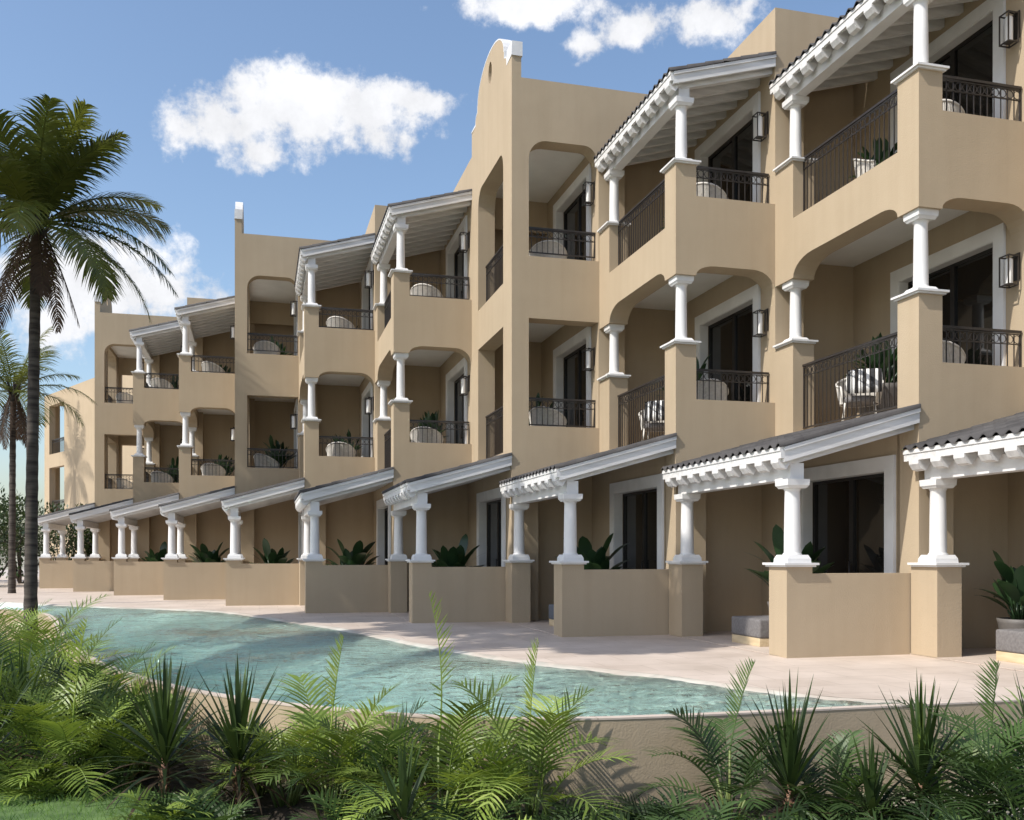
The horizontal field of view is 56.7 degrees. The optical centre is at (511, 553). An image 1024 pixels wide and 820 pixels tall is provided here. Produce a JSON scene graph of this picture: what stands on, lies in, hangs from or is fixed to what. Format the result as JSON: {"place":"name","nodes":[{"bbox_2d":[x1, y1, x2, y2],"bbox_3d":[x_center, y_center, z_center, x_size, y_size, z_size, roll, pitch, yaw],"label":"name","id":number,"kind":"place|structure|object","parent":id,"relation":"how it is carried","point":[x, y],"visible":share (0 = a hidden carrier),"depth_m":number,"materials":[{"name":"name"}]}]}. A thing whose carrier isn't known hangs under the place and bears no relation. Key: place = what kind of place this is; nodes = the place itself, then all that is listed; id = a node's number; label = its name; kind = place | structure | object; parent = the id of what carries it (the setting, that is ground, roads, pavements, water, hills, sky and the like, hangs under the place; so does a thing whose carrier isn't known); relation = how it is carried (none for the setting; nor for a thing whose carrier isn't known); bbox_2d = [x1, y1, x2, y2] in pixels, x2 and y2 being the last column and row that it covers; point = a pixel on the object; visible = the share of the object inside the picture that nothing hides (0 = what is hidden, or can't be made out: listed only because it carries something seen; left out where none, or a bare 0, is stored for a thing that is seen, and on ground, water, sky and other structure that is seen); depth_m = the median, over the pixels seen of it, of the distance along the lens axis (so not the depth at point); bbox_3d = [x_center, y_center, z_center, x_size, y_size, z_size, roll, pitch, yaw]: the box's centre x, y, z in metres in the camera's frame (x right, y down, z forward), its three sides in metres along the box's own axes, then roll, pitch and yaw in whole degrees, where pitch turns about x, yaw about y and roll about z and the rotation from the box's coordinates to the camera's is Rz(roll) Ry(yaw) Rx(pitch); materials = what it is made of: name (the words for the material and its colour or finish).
{"place":"outdoors","nodes":[
{"label":"outdoors","id":0,"kind":"place"},
{"bbox_2d":[0,762,168,819],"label":"lawn","id":1,"kind":"structure","parent":0,"point":[50,812],"depth_m":7.47,"materials":[{"name":"plant"}]},
{"bbox_2d":[44,375,143,559],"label":"wing building","id":2,"kind":"structure","parent":0,"point":[75,458],"depth_m":53.56,"materials":[{"name":"paint"}]},
{"bbox_2d":[0,0,855,555],"label":"sky","id":3,"kind":"structure","parent":0,"point":[312,116],"materials":[{"name":"blue"}]},
{"bbox_2d":[0,605,893,716],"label":"pool water","id":4,"kind":"structure","parent":0,"point":[253,631],"depth_m":12.09,"materials":[{"name":"teal liquid"}]},
{"bbox_2d":[0,601,940,716],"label":"pool floor","id":5,"kind":"structure","parent":0,"point":[658,679],"depth_m":13.00,"materials":[{"name":"paint"}]},
{"bbox_2d":[1,640,1021,819],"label":"planting bed","id":6,"kind":"object","parent":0,"point":[270,811],"depth_m":8.04,"materials":[{"name":"brown soil"}]},
{"bbox_2d":[0,598,57,668],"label":"feather palm","id":7,"kind":"object","parent":6,"relation":"on","point":[10,620],"visible":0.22,"depth_m":16.04,"materials":[{"name":"green plant"}]},
{"bbox_2d":[0,651,65,784],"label":"cordyline","id":8,"kind":"object","parent":6,"relation":"on","point":[6,725],"visible":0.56,"depth_m":8.21,"materials":[{"name":"plant"}]},
{"bbox_2d":[0,739,71,801],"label":"fern plant","id":9,"kind":"object","parent":6,"relation":"on","point":[3,768],"visible":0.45,"depth_m":8.01,"materials":[{"name":"green plant"}]},
{"bbox_2d":[0,628,96,761],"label":"feather palm","id":10,"kind":"object","parent":6,"relation":"on","point":[48,645],"visible":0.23,"depth_m":9.57,"materials":[{"name":"green plant"}]},
{"bbox_2d":[0,638,98,765],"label":"cordyline","id":11,"kind":"object","parent":6,"relation":"on","point":[26,667],"visible":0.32,"depth_m":8.89,"materials":[{"name":"plant"}]},
{"bbox_2d":[0,650,101,759],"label":"feather palm","id":12,"kind":"object","parent":6,"relation":"on","point":[47,671],"visible":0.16,"depth_m":9.70,"materials":[{"name":"green plant"}]},
{"bbox_2d":[0,752,107,806],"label":"fern plant","id":13,"kind":"object","parent":6,"relation":"on","point":[42,788],"visible":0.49,"depth_m":7.81,"materials":[{"name":"green plant"}]},
{"bbox_2d":[0,594,134,724],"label":"feather palm","id":14,"kind":"object","parent":6,"relation":"on","point":[62,624],"visible":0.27,"depth_m":11.63,"materials":[{"name":"green plant"}]},
{"bbox_2d":[0,667,139,777],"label":"feather palm","id":15,"kind":"object","parent":6,"relation":"on","point":[27,712],"visible":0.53,"depth_m":8.48,"materials":[{"name":"green plant"}]},
{"bbox_2d":[1,607,152,734],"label":"feather palm","id":16,"kind":"object","parent":6,"relation":"on","point":[35,626],"visible":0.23,"depth_m":11.05,"materials":[{"name":"green plant"}]},
{"bbox_2d":[0,617,157,805],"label":"feather palm","id":17,"kind":"object","parent":6,"relation":"on","point":[57,726],"visible":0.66,"depth_m":8.00,"materials":[{"name":"green plant"}]},
{"bbox_2d":[0,93,177,658],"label":"coconut palm","id":18,"kind":"object","parent":6,"relation":"on","point":[39,178],"visible":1,"depth_m":17.40,"materials":[{"name":"green plant"}]},
{"bbox_2d":[2,641,178,763],"bbox_3d":[-4.195,1.517,9.535,1.945,1.280,1.828,0,0,29],"label":"feather palm","id":19,"kind":"object","parent":6,"relation":"on","point":[100,667],"visible":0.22,"depth_m":9.58,"materials":[{"name":"green plant"}]},
{"bbox_2d":[49,755,144,797],"bbox_3d":[-3.551,1.987,8.108,0.866,0.509,0.912,0,0,-39],"label":"fern plant","id":20,"kind":"object","parent":6,"relation":"on","point":[107,782],"visible":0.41,"depth_m":8.07,"materials":[{"name":"green plant"}]},
{"bbox_2d":[47,646,175,747],"bbox_3d":[-4.331,1.555,10.215,1.626,1.150,1.670,0,0,-15],"label":"feather palm","id":21,"kind":"object","parent":6,"relation":"on","point":[130,677],"visible":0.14,"depth_m":10.23,"materials":[{"name":"green plant"}]},
{"bbox_2d":[28,689,200,783],"bbox_3d":[-3.430,1.680,8.347,1.452,0.902,1.366,0,0,-15],"label":"feather palm","id":22,"kind":"object","parent":6,"relation":"on","point":[139,753],"visible":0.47,"depth_m":8.21,"materials":[{"name":"green plant"}]},
{"bbox_2d":[50,659,196,767],"bbox_3d":[-3.882,1.574,9.454,1.542,1.112,1.470,0,0,-15],"label":"feather palm","id":23,"kind":"object","parent":6,"relation":"on","point":[89,716],"visible":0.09,"depth_m":9.38,"materials":[{"name":"green plant"}]},
{"bbox_2d":[64,670,216,776],"bbox_3d":[-3.512,1.613,9.053,1.445,1.035,1.496,0,0,-15],"label":"feather palm","id":24,"kind":"object","parent":6,"relation":"on","point":[147,767],"visible":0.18,"depth_m":8.93,"materials":[{"name":"green plant"}]},
{"bbox_2d":[60,648,247,819],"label":"cordyline","id":25,"kind":"object","parent":6,"relation":"on","point":[163,734],"visible":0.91,"depth_m":7.70,"materials":[{"name":"plant"}]},
{"bbox_2d":[100,784,213,819],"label":"fern plant","id":26,"kind":"object","parent":6,"relation":"on","point":[143,809],"visible":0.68,"depth_m":7.03,"materials":[{"name":"green plant"}]},
{"bbox_2d":[125,784,222,819],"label":"fern plant","id":27,"kind":"object","parent":6,"relation":"on","point":[167,795],"visible":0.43,"depth_m":7.29,"materials":[{"name":"green plant"}]},
{"bbox_2d":[160,787,261,819],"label":"fern plant","id":28,"kind":"object","parent":6,"relation":"on","point":[230,812],"visible":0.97,"depth_m":7.03,"materials":[{"name":"green plant"}]},
{"bbox_2d":[153,647,314,817],"bbox_3d":[-2.251,1.452,7.704,1.441,1.465,1.509,0,0,-15],"label":"cordyline","id":29,"kind":"object","parent":6,"relation":"on","point":[239,707],"visible":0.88,"depth_m":7.66,"materials":[{"name":"plant"}]},
{"bbox_2d":[191,710,328,801],"bbox_3d":[-2.238,1.752,8.318,1.208,0.759,1.180,0,0,21],"label":"feather palm","id":30,"kind":"object","parent":6,"relation":"on","point":[262,791],"visible":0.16,"depth_m":8.23,"materials":[{"name":"green plant"}]},
{"bbox_2d":[202,704,366,807],"bbox_3d":[-1.854,1.709,7.943,1.483,0.844,1.437,0,0,-15],"label":"feather palm","id":31,"kind":"object","parent":6,"relation":"on","point":[293,796],"visible":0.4,"depth_m":7.82,"materials":[{"name":"green plant"}]},
{"bbox_2d":[229,633,431,818],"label":"feather palm","id":32,"kind":"object","parent":6,"relation":"on","point":[303,718],"visible":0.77,"depth_m":7.49,"materials":[{"name":"green plant"}]},
{"bbox_2d":[285,777,398,819],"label":"fern plant","id":33,"kind":"object","parent":6,"relation":"on","point":[377,811],"visible":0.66,"depth_m":6.82,"materials":[{"name":"green plant"}]},
{"bbox_2d":[259,697,467,819],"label":"feather palm","id":34,"kind":"object","parent":6,"relation":"on","point":[392,735],"visible":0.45,"depth_m":7.31,"materials":[{"name":"green plant"}]},
{"bbox_2d":[346,735,461,819],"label":"cordyline","id":35,"kind":"object","parent":6,"relation":"on","point":[406,801],"visible":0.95,"depth_m":6.40,"materials":[{"name":"plant"}]},
{"bbox_2d":[312,591,545,819],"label":"feather palm","id":36,"kind":"object","parent":6,"relation":"on","point":[453,721],"visible":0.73,"depth_m":7.03,"materials":[{"name":"green plant"}]},
{"bbox_2d":[406,789,532,819],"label":"fern plant","id":37,"kind":"object","parent":6,"relation":"on","point":[509,806],"visible":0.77,"depth_m":6.57,"materials":[{"name":"green plant"}]},
{"bbox_2d":[406,714,580,819],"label":"feather palm","id":38,"kind":"object","parent":6,"relation":"on","point":[499,763],"visible":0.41,"depth_m":7.29,"materials":[{"name":"green plant"}]},
{"bbox_2d":[421,639,636,819],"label":"feather palm","id":39,"kind":"object","parent":6,"relation":"on","point":[565,715],"visible":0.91,"depth_m":6.98,"materials":[{"name":"green plant"}]},
{"bbox_2d":[520,801,610,819],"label":"fern plant","id":40,"kind":"object","parent":6,"relation":"on","point":[573,815],"visible":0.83,"depth_m":6.80,"materials":[{"name":"green plant"}]},
{"bbox_2d":[539,796,638,819],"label":"fern plant","id":41,"kind":"object","parent":6,"relation":"on","point":[560,805],"visible":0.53,"depth_m":6.89,"materials":[{"name":"green plant"}]},
{"bbox_2d":[603,784,717,819],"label":"fern plant","id":42,"kind":"object","parent":6,"relation":"on","point":[683,798],"visible":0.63,"depth_m":7.00,"materials":[{"name":"green plant"}]},
{"bbox_2d":[630,794,749,819],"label":"fern plant","id":43,"kind":"object","parent":6,"relation":"on","point":[694,811],"visible":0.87,"depth_m":6.64,"materials":[{"name":"green plant"}]},
{"bbox_2d":[627,657,818,819],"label":"feather palm","id":44,"kind":"object","parent":6,"relation":"on","point":[726,789],"visible":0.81,"depth_m":7.38,"materials":[{"name":"green plant"}]},
{"bbox_2d":[702,792,811,819],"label":"fern plant","id":45,"kind":"object","parent":6,"relation":"on","point":[752,817],"visible":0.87,"depth_m":6.52,"materials":[{"name":"green plant"}]},
{"bbox_2d":[700,669,868,819],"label":"cordyline","id":46,"kind":"object","parent":6,"relation":"on","point":[788,768],"visible":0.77,"depth_m":6.88,"materials":[{"name":"plant"}]},
{"bbox_2d":[769,799,880,819],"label":"fern plant","id":47,"kind":"object","parent":6,"relation":"on","point":[820,808],"visible":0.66,"depth_m":6.62,"materials":[{"name":"green plant"}]},
{"bbox_2d":[748,729,910,819],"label":"feather palm","id":48,"kind":"object","parent":6,"relation":"on","point":[839,781],"visible":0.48,"depth_m":7.05,"materials":[{"name":"green plant"}]},
{"bbox_2d":[808,729,923,819],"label":"cordyline","id":49,"kind":"object","parent":6,"relation":"on","point":[872,789],"visible":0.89,"depth_m":6.58,"materials":[{"name":"plant"}]},
{"bbox_2d":[814,667,1007,816],"bbox_3d":[2.948,1.494,6.889,1.403,1.394,1.287,0,0,-6],"label":"cordyline","id":50,"kind":"object","parent":6,"relation":"on","point":[913,758],"visible":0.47,"depth_m":6.89,"materials":[{"name":"plant"}]},
{"bbox_2d":[868,778,1001,819],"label":"fern plant","id":51,"kind":"object","parent":6,"relation":"on","point":[968,788],"visible":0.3,"depth_m":6.64,"materials":[{"name":"green plant"}]},
{"bbox_2d":[855,699,1023,819],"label":"feather palm","id":52,"kind":"object","parent":6,"relation":"on","point":[963,743],"visible":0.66,"depth_m":6.63,"materials":[{"name":"green plant"}]},
{"bbox_2d":[882,657,1023,818],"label":"feather palm","id":53,"kind":"object","parent":6,"relation":"on","point":[985,709],"visible":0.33,"depth_m":7.07,"materials":[{"name":"green plant"}]},
{"bbox_2d":[918,705,1023,819],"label":"feather palm","id":54,"kind":"object","parent":6,"relation":"on","point":[1004,787],"visible":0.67,"depth_m":6.51,"materials":[{"name":"green plant"}]},
{"bbox_2d":[0,570,1023,700],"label":"pool deck","id":55,"kind":"structure","parent":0,"point":[864,677],"depth_m":12.69,"materials":[{"name":"stone"}]},
{"bbox_2d":[0,495,67,577],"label":"bush","id":56,"kind":"object","parent":55,"relation":"on","point":[5,528],"visible":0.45,"depth_m":40.33,"materials":[{"name":"green plant"}]},
{"bbox_2d":[0,487,70,582],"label":"bush","id":57,"kind":"object","parent":55,"relation":"on","point":[19,574],"visible":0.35,"depth_m":43.43,"materials":[{"name":"green plant"}]},
{"bbox_2d":[0,326,95,592],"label":"coconut palm","id":58,"kind":"object","parent":55,"relation":"on","point":[14,407],"visible":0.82,"depth_m":32.90,"materials":[{"name":"green plant"}]},
{"bbox_2d":[19,502,92,559],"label":"bush","id":59,"kind":"object","parent":55,"relation":"on","point":[69,534],"visible":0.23,"depth_m":49.27,"materials":[{"name":"green plant"}]},
{"bbox_2d":[38,294,182,587],"bbox_3d":[-15.593,-4.900,40.516,7.842,12.550,4.271,0,0,-15],"label":"gabled villa","id":60,"kind":"object","parent":55,"relation":"on","point":[115,361],"visible":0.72,"depth_m":38.39,"materials":[{"name":"paint"}]},
{"bbox_2d":[69,297,234,591],"bbox_3d":[-12.802,-4.100,37.383,7.842,10.950,4.271,0,0,-15],"label":"villa","id":61,"kind":"object","parent":55,"relation":"on","point":[153,406],"visible":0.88,"depth_m":35.29,"materials":[{"name":"paint"}]},
{"bbox_2d":[109,296,293,594],"bbox_3d":[-10.011,-4.100,34.250,7.842,10.950,4.271,0,0,-15],"label":"villa","id":62,"kind":"object","parent":55,"relation":"on","point":[206,392],"visible":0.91,"depth_m":32.18,"materials":[{"name":"paint"}]},
{"bbox_2d":[158,202,360,599],"bbox_3d":[-7.220,-4.900,31.117,7.842,12.550,4.271,0,0,-15],"label":"gabled villa","id":63,"kind":"object","parent":55,"relation":"on","point":[265,274],"visible":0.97,"depth_m":29.05,"materials":[{"name":"paint"}]},
{"bbox_2d":[188,542,229,562],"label":"potted plant","id":64,"kind":"object","parent":63,"relation":"on","point":[203,554],"visible":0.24,"depth_m":30.12,"materials":[{"name":"green plant"}]},
{"bbox_2d":[220,205,442,605],"bbox_3d":[-4.429,-4.100,27.984,7.842,10.950,4.271,0,0,-15],"label":"villa","id":65,"kind":"object","parent":55,"relation":"on","point":[339,356],"visible":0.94,"depth_m":26.00,"materials":[{"name":"paint"}]},
{"bbox_2d":[249,538,293,563],"bbox_3d":[-6.830,0.462,27.061,1.461,1.826,1.408,0,0,38],"label":"potted plant","id":66,"kind":"object","parent":65,"relation":"on","point":[270,556],"visible":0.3,"depth_m":26.94,"materials":[{"name":"green plant"}]},
{"bbox_2d":[362,382,372,456],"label":"sliding door","id":67,"kind":"structure","parent":65,"relation":"in","point":[367,420],"depth_m":28.79,"materials":[{"name":"white paint"}]},
{"bbox_2d":[362,257,372,328],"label":"sliding door","id":68,"kind":"structure","parent":65,"relation":"in","point":[367,294],"depth_m":28.79,"materials":[{"name":"brown metal"}]},
{"bbox_2d":[294,158,546,612],"bbox_3d":[-1.638,-4.100,24.851,7.842,10.950,4.271,0,0,-15],"label":"villa","id":69,"kind":"object","parent":55,"relation":"on","point":[422,330],"visible":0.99,"depth_m":22.92,"materials":[{"name":"paint"}]},
{"bbox_2d":[324,539,378,564],"bbox_3d":[-3.958,0.494,23.937,1.554,1.762,1.519,0,0,-45],"label":"potted plant","id":70,"kind":"object","parent":69,"relation":"on","point":[357,555],"visible":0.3,"depth_m":23.82,"materials":[{"name":"green plant"}]},
{"bbox_2d":[376,498,390,564],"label":"sliding door","id":71,"kind":"structure","parent":69,"relation":"in","point":[383,514],"depth_m":25.12,"materials":[{"name":"brown metal"}]},
{"bbox_2d":[446,358,466,443],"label":"sliding door","id":72,"kind":"structure","parent":69,"relation":"in","point":[453,375],"depth_m":25.38,"materials":[{"name":"white paint"}]},
{"bbox_2d":[446,215,466,298],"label":"sliding door","id":73,"kind":"structure","parent":69,"relation":"in","point":[460,258],"depth_m":25.25,"materials":[{"name":"metal"}]},
{"bbox_2d":[382,39,674,622],"bbox_3d":[1.153,-4.900,21.718,7.842,12.550,4.271,0,0,-15],"label":"gabled villa","id":74,"kind":"object","parent":55,"relation":"on","point":[537,144],"visible":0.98,"depth_m":19.90,"materials":[{"name":"paint"}]},
{"bbox_2d":[431,534,487,566],"bbox_3d":[-1.261,0.462,21.000,1.408,1.826,1.461,0,0,-37],"label":"potted plant","id":75,"kind":"object","parent":74,"relation":"on","point":[453,556],"visible":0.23,"depth_m":20.71,"materials":[{"name":"green plant"}]},
{"bbox_2d":[476,487,505,566],"bbox_3d":[-0.369,-0.021,20.991,0.275,2.768,2.560,0,0,-15],"label":"sliding door","id":76,"kind":"structure","parent":74,"relation":"in","point":[490,504],"depth_m":21.67,"materials":[{"name":"brown metal"}]},
{"bbox_2d":[529,406,566,426],"bbox_3d":[0.749,-2.589,20.344,0.847,1.053,0.703,0,0,29],"label":"rattan armchair","id":77,"kind":"object","parent":74,"relation":"on","point":[537,416],"visible":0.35,"depth_m":20.07,"materials":[{"name":"white wicker"}]},
{"bbox_2d":[529,240,566,258],"bbox_3d":[0.769,-6.089,20.339,0.847,1.053,0.703,0,0,-2],"label":"rattan armchair","id":78,"kind":"object","parent":74,"relation":"on","point":[538,246],"visible":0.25,"depth_m":20.06,"materials":[{"name":"white wicker"}]},
{"bbox_2d":[553,327,590,427],"bbox_3d":[1.449,-3.480,21.511,0.275,2.790,2.590,0,0,-15],"label":"sliding door","id":79,"kind":"structure","parent":74,"relation":"in","point":[577,382],"depth_m":21.86,"materials":[{"name":"brown metal"}]},
{"bbox_2d":[553,163,590,260],"bbox_3d":[1.449,-6.960,21.511,0.275,2.750,2.590,0,0,-15],"label":"sliding door","id":80,"kind":"structure","parent":74,"relation":"in","point":[577,216],"depth_m":21.57,"materials":[{"name":"brown metal"}]},
{"bbox_2d":[498,7,868,636],"bbox_3d":[3.945,-4.100,18.584,7.842,10.950,4.271,0,0,-15],"label":"villa","id":81,"kind":"object","parent":55,"relation":"on","point":[703,267],"visible":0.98,"depth_m":16.95,"materials":[{"name":"paint"}]},
{"bbox_2d":[555,533,633,569],"bbox_3d":[1.450,0.494,17.878,1.554,1.762,1.519,0,0,-30],"label":"potted plant","id":82,"kind":"object","parent":81,"relation":"on","point":[598,559],"visible":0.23,"depth_m":17.56,"materials":[{"name":"green plant"}]},
{"bbox_2d":[610,473,663,568],"bbox_3d":[2.422,-0.021,17.858,0.275,2.768,2.560,0,0,-15],"label":"sliding door","id":83,"kind":"structure","parent":81,"relation":"in","point":[636,505],"depth_m":18.13,"materials":[{"name":"brown metal"}]},
{"bbox_2d":[696,378,728,400],"bbox_3d":[3.509,-2.589,17.187,0.847,1.053,0.703,0,0,-3],"label":"rattan armchair","id":84,"kind":"object","parent":81,"relation":"on","point":[718,389],"visible":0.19,"depth_m":16.89,"materials":[{"name":"white wicker"}]},
{"bbox_2d":[695,284,760,401],"bbox_3d":[4.240,-3.480,18.378,0.275,2.790,2.590,0,0,-15],"label":"sliding door","id":85,"kind":"structure","parent":81,"relation":"in","point":[731,345],"depth_m":18.35,"materials":[{"name":"brown metal"}]},
{"bbox_2d":[695,91,760,202],"bbox_3d":[4.240,-6.960,18.378,0.275,2.750,2.590,0,0,-15],"label":"sliding door","id":86,"kind":"structure","parent":81,"relation":"in","point":[741,153],"depth_m":18.22,"materials":[{"name":"brown metal"}]},
{"bbox_2d":[661,0,1023,657],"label":"villa","id":87,"kind":"object","parent":55,"relation":"on","point":[926,220],"visible":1,"depth_m":13.86,"materials":[{"name":"paint"}]},
{"bbox_2d":[732,615,768,646],"bbox_3d":[3.927,1.163,14.397,0.870,0.400,0.870,0,0,-15],"label":"ottoman","id":88,"kind":"object","parent":87,"relation":"on","point":[751,630],"visible":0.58,"depth_m":14.15,"materials":[{"name":"grey fabric"}]},
{"bbox_2d":[746,524,833,608],"bbox_3d":[4.282,0.462,14.532,1.408,1.826,1.461,0,0,-22],"label":"potted plant","id":89,"kind":"object","parent":87,"relation":"on","point":[778,537],"visible":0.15,"depth_m":14.45,"materials":[{"name":"green plant"}]},
{"bbox_2d":[800,455,895,572],"bbox_3d":[5.213,-0.021,14.725,0.275,2.768,2.560,0,0,-15],"label":"sliding door","id":90,"kind":"structure","parent":87,"relation":"in","point":[854,502],"depth_m":14.68,"materials":[{"name":"brown metal"}]},
{"bbox_2d":[835,378,883,420],"bbox_3d":[5.642,-2.502,15.395,0.757,0.878,0.628,0,0,20],"label":"rattan armchair","id":91,"kind":"object","parent":87,"relation":"on","point":[858,398],"visible":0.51,"depth_m":15.27,"materials":[{"name":"white wicker"}]},
{"bbox_2d":[846,368,882,393],"bbox_3d":[5.596,-2.745,15.065,0.540,0.420,0.160,0,-15,20],"label":"cushion","id":92,"kind":"object","parent":91,"relation":"on","point":[863,380],"visible":0.82,"depth_m":14.99,"materials":[{"name":"fabric"}]},
{"bbox_2d":[842,332,897,416],"bbox_3d":[6.161,-2.891,15.800,1.159,1.652,1.245,0,0,1],"label":"potted plant","id":93,"kind":"object","parent":87,"relation":"on","point":[886,375],"visible":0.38,"depth_m":15.54,"materials":[{"name":"green plant"}]},
{"bbox_2d":[849,138,897,177],"bbox_3d":[6.162,-6.273,15.804,0.993,1.416,1.067,0,0,1],"label":"potted plant","id":94,"kind":"object","parent":87,"relation":"on","point":[881,152],"visible":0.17,"depth_m":15.61,"materials":[{"name":"green plant"}]},
{"bbox_2d":[890,223,1005,382],"bbox_3d":[7.031,-3.480,15.245,0.275,2.790,2.590,0,0,-15],"label":"sliding door","id":95,"kind":"structure","parent":87,"relation":"in","point":[968,268],"depth_m":14.83,"materials":[{"name":"brown metal"}]},
{"bbox_2d":[890,0,1005,152],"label":"sliding door","id":96,"kind":"structure","parent":87,"relation":"in","point":[979,56],"depth_m":14.77,"materials":[{"name":"brown metal"}]},
{"bbox_2d":[942,340,965,363],"bbox_3d":[6.297,-2.589,14.131,0.847,1.053,0.703,0,0,24],"label":"rattan armchair","id":97,"kind":"object","parent":87,"relation":"on","point":[956,354],"visible":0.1,"depth_m":13.81,"materials":[{"name":"white wicker"}]},
{"bbox_2d":[901,411,1023,671],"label":"gabled villa","id":98,"kind":"object","parent":55,"relation":"on","point":[995,446],"visible":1,"depth_m":12.50,"materials":[{"name":"paint"}]},
{"bbox_2d":[975,550,1023,628],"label":"potted plant","id":99,"kind":"object","parent":98,"relation":"on","point":[1009,588],"visible":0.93,"depth_m":12.55,"materials":[{"name":"green plant"}]},
{"bbox_2d":[996,629,1023,663],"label":"daybed","id":100,"kind":"object","parent":98,"relation":"on","point":[1009,645],"visible":1,"depth_m":11.90,"materials":[{"name":"grey fabric"}]},
{"bbox_2d":[0,556,1023,818],"bbox_3d":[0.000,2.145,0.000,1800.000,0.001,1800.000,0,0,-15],"label":"terrain","id":101,"kind":"structure","parent":0,"point":[474,652],"depth_m":16.57,"materials":[{"name":"plant"}]},
{"bbox_2d":[0,609,1023,810],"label":"pool wall","id":102,"kind":"structure","parent":101,"relation":"on","point":[635,733],"depth_m":8.10,"materials":[{"name":"paint"}]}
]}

